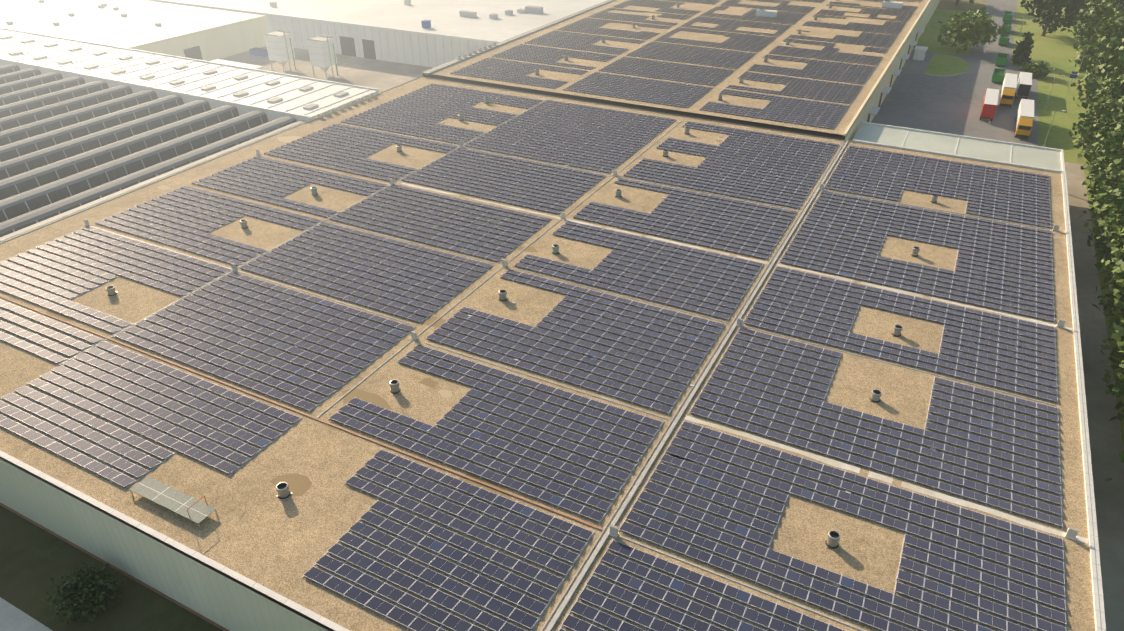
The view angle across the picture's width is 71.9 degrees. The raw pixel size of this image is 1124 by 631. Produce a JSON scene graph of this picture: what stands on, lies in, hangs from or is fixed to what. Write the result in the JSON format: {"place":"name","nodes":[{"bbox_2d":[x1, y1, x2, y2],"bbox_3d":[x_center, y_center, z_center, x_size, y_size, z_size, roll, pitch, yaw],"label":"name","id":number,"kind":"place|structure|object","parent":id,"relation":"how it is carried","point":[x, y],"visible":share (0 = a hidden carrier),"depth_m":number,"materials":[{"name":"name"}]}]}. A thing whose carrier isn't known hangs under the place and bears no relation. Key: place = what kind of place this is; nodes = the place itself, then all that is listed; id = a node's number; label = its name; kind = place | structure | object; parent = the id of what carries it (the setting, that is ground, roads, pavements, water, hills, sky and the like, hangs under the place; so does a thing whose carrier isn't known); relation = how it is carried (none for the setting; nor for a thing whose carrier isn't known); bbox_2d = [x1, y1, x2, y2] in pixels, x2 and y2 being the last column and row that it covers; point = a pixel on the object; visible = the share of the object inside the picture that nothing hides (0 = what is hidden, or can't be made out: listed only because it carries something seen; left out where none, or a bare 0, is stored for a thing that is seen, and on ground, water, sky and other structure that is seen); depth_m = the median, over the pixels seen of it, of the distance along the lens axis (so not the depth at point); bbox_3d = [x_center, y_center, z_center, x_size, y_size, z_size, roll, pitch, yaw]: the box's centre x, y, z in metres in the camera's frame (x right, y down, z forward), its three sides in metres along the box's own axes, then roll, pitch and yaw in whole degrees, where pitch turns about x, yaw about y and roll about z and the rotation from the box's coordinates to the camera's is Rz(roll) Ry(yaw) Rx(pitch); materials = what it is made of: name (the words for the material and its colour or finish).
{"place":"outdoors","nodes":[
{"label":"outdoors","id":0,"kind":"place"},
{"bbox_2d":[0,597,52,630],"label":"pavement","id":1,"kind":"structure","parent":0,"point":[13,618],"depth_m":61.40,"materials":[{"name":"grey concrete"}]},
{"bbox_2d":[0,506,222,630],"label":"lawn","id":2,"kind":"structure","parent":0,"point":[34,559],"depth_m":63.91,"materials":[{"name":"green plant"}]},
{"bbox_2d":[41,561,125,626],"bbox_3d":[-38.212,21.650,61.801,5.749,3.977,5.746,1,32,1],"label":"bush","id":3,"kind":"object","parent":2,"relation":"on","point":[79,593],"visible":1,"depth_m":61.36,"materials":[{"name":"green plant"}]},
{"bbox_2d":[0,0,268,60],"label":"cream hall","id":4,"kind":"structure","parent":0,"point":[198,33],"depth_m":217.39,"materials":[{"name":"grey"}]},
{"bbox_2d":[0,64,305,242],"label":"sawtooth hall","id":5,"kind":"structure","parent":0,"point":[69,146],"depth_m":134.95,"materials":[{"name":"grey glass"}]},
{"bbox_2d":[220,46,432,92],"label":"yard ground","id":6,"kind":"structure","parent":0,"point":[381,75],"depth_m":204.90,"materials":[{"name":"concrete"}]},
{"bbox_2d":[210,59,263,69],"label":"yard shed","id":7,"kind":"structure","parent":6,"relation":"on","point":[239,64],"depth_m":196.71,"materials":[{"name":"white metal"}]},
{"bbox_2d":[249,47,267,56],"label":"blue skip","id":8,"kind":"object","parent":6,"relation":"on","point":[256,51],"visible":0.85,"depth_m":217.24,"materials":[{"name":"blue paint"}]},
{"bbox_2d":[264,30,295,71],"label":"silo","id":9,"kind":"object","parent":6,"relation":"on","point":[279,45],"visible":1,"depth_m":200.91,"materials":[{"name":"grey metal"}]},
{"bbox_2d":[307,35,337,77],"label":"silo","id":10,"kind":"object","parent":6,"relation":"on","point":[322,52],"visible":1,"depth_m":195.82,"materials":[{"name":"grey metal"}]},
{"bbox_2d":[148,0,606,67],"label":"white hall","id":11,"kind":"structure","parent":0,"point":[431,33],"depth_m":219.93,"materials":[{"name":"white paint"}]},
{"bbox_2d":[0,76,1105,630],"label":"solar building","id":12,"kind":"structure","parent":0,"point":[250,554],"depth_m":72.45,"materials":[{"name":"grey"}]},
{"bbox_2d":[106,286,116,296],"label":"roof vent","id":13,"kind":"object","parent":12,"relation":"on","point":[110,290],"visible":1,"depth_m":88.65,"materials":[{"name":"grey metal"}]},
{"bbox_2d":[129,476,217,527],"bbox_3d":[-30.651,14.229,60.849,7.800,1.576,1.700,15,35,23],"label":"rack","id":14,"kind":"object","parent":12,"relation":"on","point":[175,501],"depth_m":60.84,"materials":[{"name":"white metal"}]},
{"bbox_2d":[240,219,247,228],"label":"roof vent","id":15,"kind":"object","parent":12,"relation":"on","point":[243,222],"visible":1,"depth_m":103.77,"materials":[{"name":"grey metal"}]},
{"bbox_2d":[0,83,543,364],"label":"solar panels","id":16,"kind":"object","parent":12,"relation":"on","point":[45,354],"visible":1,"depth_m":106.16,"materials":[{"name":"blue glass"}]},
{"bbox_2d":[276,482,292,499],"bbox_3d":[-22.226,13.944,61.823,1.007,1.049,1.007,17,36,25],"label":"roof vent","id":17,"kind":"object","parent":12,"relation":"on","point":[283,491],"visible":1,"depth_m":61.66,"materials":[{"name":"grey metal"}]},
{"bbox_2d":[0,296,602,530],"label":"orange roof pipe","id":18,"kind":"object","parent":12,"relation":"on","point":[536,504],"visible":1,"depth_m":69.36,"materials":[{"name":"metal"}]},
{"bbox_2d":[310,186,317,195],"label":"roof vent","id":19,"kind":"object","parent":12,"relation":"on","point":[314,190],"visible":1,"depth_m":113.22,"materials":[{"name":"grey metal"}]},
{"bbox_2d":[0,100,676,488],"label":"solar panels","id":20,"kind":"object","parent":12,"relation":"on","point":[134,440],"visible":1,"depth_m":84.64,"materials":[{"name":"blue glass"}]},
{"bbox_2d":[389,379,400,394],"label":"roof vent","id":21,"kind":"object","parent":12,"relation":"on","point":[394,386],"visible":1,"depth_m":73.20,"materials":[{"name":"grey metal"}]},
{"bbox_2d":[396,145,402,152],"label":"roof vent","id":22,"kind":"object","parent":12,"relation":"on","point":[399,148],"visible":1,"depth_m":128.62,"materials":[{"name":"grey metal"}]},
{"bbox_2d":[458,114,463,121],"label":"roof vent","id":23,"kind":"object","parent":12,"relation":"on","point":[460,116],"visible":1,"depth_m":142.50,"materials":[{"name":"grey metal"}]},
{"bbox_2d":[484,97,488,103],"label":"roof vent","id":24,"kind":"object","parent":12,"relation":"on","point":[486,99],"visible":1,"depth_m":151.74,"materials":[{"name":"grey metal"}]},
{"bbox_2d":[498,289,507,301],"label":"roof vent","id":25,"kind":"object","parent":12,"relation":"on","point":[502,293],"visible":1,"depth_m":87.75,"materials":[{"name":"grey metal"}]},
{"bbox_2d":[29,94,1036,566],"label":"roof stains","id":26,"kind":"object","parent":12,"relation":"on","point":[299,484],"visible":0.29,"depth_m":73.09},
{"bbox_2d":[551,244,559,254],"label":"roof vent","id":27,"kind":"object","parent":12,"relation":"on","point":[555,248],"visible":1,"depth_m":97.45,"materials":[{"name":"grey metal"}]},
{"bbox_2d":[59,101,1077,630],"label":"cable conduits","id":28,"kind":"object","parent":12,"relation":"on","point":[1069,533],"visible":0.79,"depth_m":85.47,"materials":[{"name":"grey metal"}]},
{"bbox_2d":[302,121,838,630],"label":"solar panels","id":29,"kind":"object","parent":12,"relation":"on","point":[364,599],"visible":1,"depth_m":71.41,"materials":[{"name":"blue glass"}]},
{"bbox_2d":[614,189,622,197],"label":"roof vent","id":30,"kind":"object","parent":12,"relation":"on","point":[618,192],"visible":1,"depth_m":112.66,"materials":[{"name":"grey metal"}]},
{"bbox_2d":[662,150,668,156],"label":"roof vent","id":31,"kind":"object","parent":12,"relation":"on","point":[665,153],"visible":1,"depth_m":126.75,"materials":[{"name":"grey metal"}]},
{"bbox_2d":[684,127,689,134],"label":"roof vent","id":32,"kind":"object","parent":12,"relation":"on","point":[686,129],"visible":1,"depth_m":136.26,"materials":[{"name":"grey metal"}]},
{"bbox_2d":[541,140,848,630],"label":"cable tray","id":33,"kind":"object","parent":12,"relation":"on","point":[555,618],"visible":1,"depth_m":67.92,"materials":[{"name":"silver metal"}]},
{"bbox_2d":[400,182,1087,542],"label":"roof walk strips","id":34,"kind":"object","parent":12,"relation":"on","point":[871,474],"visible":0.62,"depth_m":67.44,"materials":[{"name":"beige concrete"}]},
{"bbox_2d":[558,145,1066,630],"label":"solar panels","id":35,"kind":"object","parent":12,"relation":"on","point":[645,620],"visible":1,"depth_m":66.42,"materials":[{"name":"blue glass"}]},
{"bbox_2d":[825,530,839,549],"bbox_3d":[20.109,16.612,57.519,0.964,1.062,0.964,8,33,13],"label":"roof vent","id":36,"kind":"object","parent":12,"relation":"on","point":[832,539],"visible":1,"depth_m":57.37,"materials":[{"name":"grey metal"}]},
{"bbox_2d":[869,389,881,402],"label":"roof vent","id":37,"kind":"object","parent":12,"relation":"on","point":[876,394],"visible":1,"depth_m":72.14,"materials":[{"name":"grey metal"}]},
{"bbox_2d":[891,325,902,336],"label":"roof vent","id":38,"kind":"object","parent":12,"relation":"on","point":[897,330],"visible":1,"depth_m":81.54,"materials":[{"name":"grey metal"}]},
{"bbox_2d":[910,246,919,256],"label":"roof vent","id":39,"kind":"object","parent":12,"relation":"on","point":[915,251],"visible":1,"depth_m":96.92,"materials":[{"name":"grey metal"}]},
{"bbox_2d":[930,195,937,202],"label":"roof vent","id":40,"kind":"object","parent":12,"relation":"on","point":[934,198],"visible":1,"depth_m":111.03,"materials":[{"name":"grey metal"}]},
{"bbox_2d":[851,121,1064,170],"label":"dock canopy","id":41,"kind":"object","parent":12,"relation":"attached to","point":[1016,153],"visible":0.6,"depth_m":135.73,"materials":[{"name":"white paint"}]},
{"bbox_2d":[0,0,1112,628],"bbox_3d":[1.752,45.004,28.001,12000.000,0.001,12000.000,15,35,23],"label":"ground","id":42,"kind":"structure","parent":0,"point":[962,4],"depth_m":281.07,"materials":[{"name":"green plant"}]},
{"bbox_2d":[0,28,378,121],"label":"flat roof","id":43,"kind":"structure","parent":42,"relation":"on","point":[270,94],"depth_m":166.54,"materials":[{"name":"white paint"}]},
{"bbox_2d":[955,0,973,5],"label":"tree","id":44,"kind":"object","parent":42,"relation":"on","point":[957,2],"visible":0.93,"depth_m":280.26,"materials":[{"name":"green plant"}]},
{"bbox_2d":[422,0,940,140],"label":"solar building","id":45,"kind":"structure","parent":0,"point":[866,103],"depth_m":181.66,"materials":[{"name":"grey"}]},
{"bbox_2d":[318,43,496,117],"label":"roof edge units","id":46,"kind":"object","parent":45,"relation":"on","point":[341,107],"visible":0.96,"depth_m":152.20,"materials":[{"name":"grey"}]},
{"bbox_2d":[451,0,920,128],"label":"solar panels","id":47,"kind":"object","parent":45,"relation":"on","point":[884,37],"visible":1,"depth_m":176.31,"materials":[{"name":"blue glass"}]},
{"bbox_2d":[717,94,722,100],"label":"roof vent","id":48,"kind":"object","parent":45,"relation":"on","point":[720,96],"visible":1,"depth_m":151.53,"materials":[{"name":"grey metal"}]},
{"bbox_2d":[756,0,902,17],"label":"roof units","id":49,"kind":"object","parent":45,"relation":"on","point":[761,12],"visible":0.9,"depth_m":221.49,"materials":[{"name":"white"}]},
{"bbox_2d":[871,0,1037,145],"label":"asphalt yard","id":50,"kind":"structure","parent":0,"point":[916,97],"depth_m":183.18,"materials":[{"name":"grey asphalt"}]},
{"bbox_2d":[913,46,927,60],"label":"booth","id":51,"kind":"object","parent":50,"relation":"on","point":[919,52],"visible":1,"depth_m":212.73,"materials":[{"name":"white"}]},
{"bbox_2d":[979,88,998,121],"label":"red truck","id":52,"kind":"object","parent":50,"relation":"on","point":[989,105],"visible":1,"depth_m":166.68,"materials":[{"name":"red"}]},
{"bbox_2d":[992,68,1005,82],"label":"green skip","id":53,"kind":"object","parent":50,"relation":"on","point":[998,75],"visible":1,"depth_m":193.20,"materials":[{"name":"green metal"}]},
{"bbox_2d":[995,53,1007,66],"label":"green skip","id":54,"kind":"object","parent":50,"relation":"on","point":[1001,59],"visible":1,"depth_m":206.91,"materials":[{"name":"green metal"}]},
{"bbox_2d":[998,34,1009,45],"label":"green skip","id":55,"kind":"object","parent":50,"relation":"on","point":[1004,39],"visible":0.94,"depth_m":226.99,"materials":[{"name":"green metal"}]},
{"bbox_2d":[1002,22,1011,33],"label":"green skip","id":56,"kind":"object","parent":50,"relation":"on","point":[1008,25],"visible":0.77,"depth_m":241.28,"materials":[{"name":"green metal"}]},
{"bbox_2d":[1002,11,1012,21],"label":"green skip","id":57,"kind":"object","parent":50,"relation":"on","point":[1007,15],"visible":1,"depth_m":255.97,"materials":[{"name":"green metal"}]},
{"bbox_2d":[999,73,1017,106],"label":"yellow truck","id":58,"kind":"object","parent":50,"relation":"on","point":[1009,87],"visible":1,"depth_m":176.07,"materials":[{"name":"white metal"}]},
{"bbox_2d":[1015,72,1031,98],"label":"truck","id":59,"kind":"object","parent":50,"relation":"on","point":[1024,85],"visible":0.92,"depth_m":179.65,"materials":[{"name":"white metal"}]},
{"bbox_2d":[1014,99,1033,138],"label":"yellow truck","id":60,"kind":"object","parent":50,"relation":"on","point":[1024,116],"visible":1,"depth_m":158.52,"materials":[{"name":"white"}]},
{"bbox_2d":[913,0,1123,448],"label":"lawn","id":61,"kind":"structure","parent":0,"point":[1056,50],"depth_m":201.01,"materials":[{"name":"green plant"}]},
{"bbox_2d":[937,7,1005,52],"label":"tree","id":62,"kind":"object","parent":61,"relation":"on","point":[962,30],"visible":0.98,"depth_m":216.71,"materials":[{"name":"green plant"}]},
{"bbox_2d":[1011,32,1033,65],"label":"tree","id":63,"kind":"object","parent":61,"relation":"on","point":[1022,52],"visible":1,"depth_m":207.04,"materials":[{"name":"green plant"}]},
{"bbox_2d":[1019,61,1054,77],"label":"bush","id":64,"kind":"object","parent":61,"relation":"on","point":[1039,70],"visible":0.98,"depth_m":196.90,"materials":[{"name":"green plant"}]},
{"bbox_2d":[1020,0,1087,35],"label":"tree","id":65,"kind":"object","parent":61,"relation":"on","point":[1048,12],"visible":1,"depth_m":232.00,"materials":[{"name":"green plant"}]},
{"bbox_2d":[1043,110,1065,145],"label":"lamp post","id":66,"kind":"object","parent":61,"relation":"on","point":[1051,124],"visible":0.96,"depth_m":152.42,"materials":[{"name":"grey metal"}]},
{"bbox_2d":[1044,75,1064,107],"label":"lamp post","id":67,"kind":"object","parent":61,"relation":"on","point":[1051,88],"visible":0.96,"depth_m":173.99,"materials":[{"name":"grey metal"}]},
{"bbox_2d":[1068,71,1077,90],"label":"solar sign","id":68,"kind":"object","parent":61,"relation":"on","point":[1072,75],"visible":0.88,"depth_m":185.32,"materials":[{"name":"blue"}]},
{"bbox_2d":[1067,0,1091,41],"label":"tree","id":69,"kind":"object","parent":61,"relation":"on","point":[1081,13],"visible":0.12,"depth_m":229.08,"materials":[{"name":"green plant"}]},
{"bbox_2d":[1074,1,1096,46],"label":"tree","id":70,"kind":"object","parent":61,"relation":"on","point":[1075,37],"visible":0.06,"depth_m":218.56,"materials":[{"name":"green plant"}]},
{"bbox_2d":[1072,0,1108,58],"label":"tree","id":71,"kind":"object","parent":61,"relation":"on","point":[1076,27],"visible":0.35,"depth_m":208.49,"materials":[{"name":"green plant"}]},
{"bbox_2d":[1069,0,1117,70],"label":"tree","id":72,"kind":"object","parent":61,"relation":"on","point":[1104,10],"visible":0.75,"depth_m":197.21,"materials":[{"name":"green plant"}]},
{"bbox_2d":[1068,96,1123,153],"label":"tree","id":73,"kind":"object","parent":61,"relation":"on","point":[1087,131],"visible":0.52,"depth_m":139.72,"materials":[{"name":"green plant"}]},
{"bbox_2d":[1071,9,1123,101],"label":"tree","id":74,"kind":"object","parent":61,"relation":"on","point":[1114,28],"visible":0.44,"depth_m":172.45,"materials":[{"name":"green plant"}]},
{"bbox_2d":[1071,0,1123,20],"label":"tree","id":75,"kind":"object","parent":61,"relation":"on","point":[1117,2],"visible":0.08,"depth_m":231.25,"materials":[{"name":"green plant"}]},
{"bbox_2d":[1073,113,1123,185],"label":"tree","id":76,"kind":"object","parent":61,"relation":"on","point":[1093,143],"visible":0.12,"depth_m":127.77,"materials":[{"name":"green plant"}]},
{"bbox_2d":[1074,71,1123,127],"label":"tree","id":77,"kind":"object","parent":61,"relation":"on","point":[1114,90],"visible":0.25,"depth_m":144.83,"materials":[{"name":"green plant"}]},
{"bbox_2d":[1075,36,1123,110],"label":"tree","id":78,"kind":"object","parent":61,"relation":"on","point":[1103,49],"visible":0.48,"depth_m":166.82,"materials":[{"name":"green plant"}]},
{"bbox_2d":[1076,13,1123,81],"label":"tree","id":79,"kind":"object","parent":61,"relation":"on","point":[1102,35],"visible":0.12,"depth_m":181.13,"materials":[{"name":"green plant"}]},
{"bbox_2d":[1077,115,1123,163],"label":"tree","id":80,"kind":"object","parent":61,"relation":"on","point":[1096,138],"visible":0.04,"depth_m":135.51,"materials":[{"name":"green plant"}]},
{"bbox_2d":[1078,186,1123,263],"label":"tree","id":81,"kind":"object","parent":61,"relation":"on","point":[1100,243],"visible":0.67,"depth_m":107.92,"materials":[{"name":"green plant"}]},
{"bbox_2d":[1078,44,1123,123],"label":"tree","id":82,"kind":"object","parent":61,"relation":"on","point":[1120,65],"visible":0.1,"depth_m":151.72,"materials":[{"name":"green plant"}]},
{"bbox_2d":[1080,13,1122,78],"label":"tree","id":83,"kind":"object","parent":61,"relation":"on","point":[1101,29],"visible":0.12,"depth_m":190.18,"materials":[{"name":"green plant"}]},
{"bbox_2d":[1081,124,1123,194],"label":"tree","id":84,"kind":"object","parent":61,"relation":"on","point":[1113,144],"visible":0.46,"depth_m":121.75,"materials":[{"name":"green plant"}]},
{"bbox_2d":[1083,165,1123,239],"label":"tree","id":85,"kind":"object","parent":61,"relation":"on","point":[1120,178],"visible":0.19,"depth_m":113.19,"materials":[{"name":"green plant"}]},
{"bbox_2d":[1084,154,1123,208],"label":"tree","id":86,"kind":"object","parent":61,"relation":"on","point":[1111,178],"visible":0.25,"depth_m":117.32,"materials":[{"name":"green plant"}]},
{"bbox_2d":[1090,37,1123,108],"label":"tree","id":87,"kind":"object","parent":61,"relation":"on","point":[1111,73],"visible":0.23,"depth_m":158.51,"materials":[{"name":"green plant"}]},
{"bbox_2d":[1092,249,1123,327],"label":"tree","id":88,"kind":"object","parent":61,"relation":"on","point":[1116,291],"visible":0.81,"depth_m":91.36,"materials":[{"name":"green plant"}]},
{"bbox_2d":[1094,216,1123,286],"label":"tree","id":89,"kind":"object","parent":61,"relation":"on","point":[1117,253],"visible":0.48,"depth_m":98.08,"materials":[{"name":"green plant"}]},
{"bbox_2d":[1096,212,1123,258],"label":"tree","id":90,"kind":"object","parent":61,"relation":"on","point":[1113,227],"visible":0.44,"depth_m":103.17,"materials":[{"name":"green plant"}]},
{"bbox_2d":[1100,318,1123,374],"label":"tree","id":91,"kind":"object","parent":61,"relation":"on","point":[1120,331],"visible":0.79,"depth_m":82.47,"materials":[{"name":"green plant"}]},
{"bbox_2d":[1102,341,1123,420],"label":"tree","id":92,"kind":"object","parent":61,"relation":"on","point":[1109,390],"visible":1,"depth_m":78.27,"materials":[{"name":"green plant"}]},
{"bbox_2d":[1102,294,1123,340],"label":"tree","id":93,"kind":"object","parent":61,"relation":"on","point":[1111,320],"visible":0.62,"depth_m":87.53,"materials":[{"name":"green plant"}]},
{"bbox_2d":[1104,451,1123,480],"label":"tree","id":94,"kind":"object","parent":61,"relation":"on","point":[1121,454],"visible":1,"depth_m":66.90,"materials":[{"name":"green plant"}]},
{"bbox_2d":[1064,162,1123,630],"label":"road","id":95,"kind":"structure","parent":0,"point":[1106,442],"depth_m":83.27,"materials":[{"name":"grey asphalt"}]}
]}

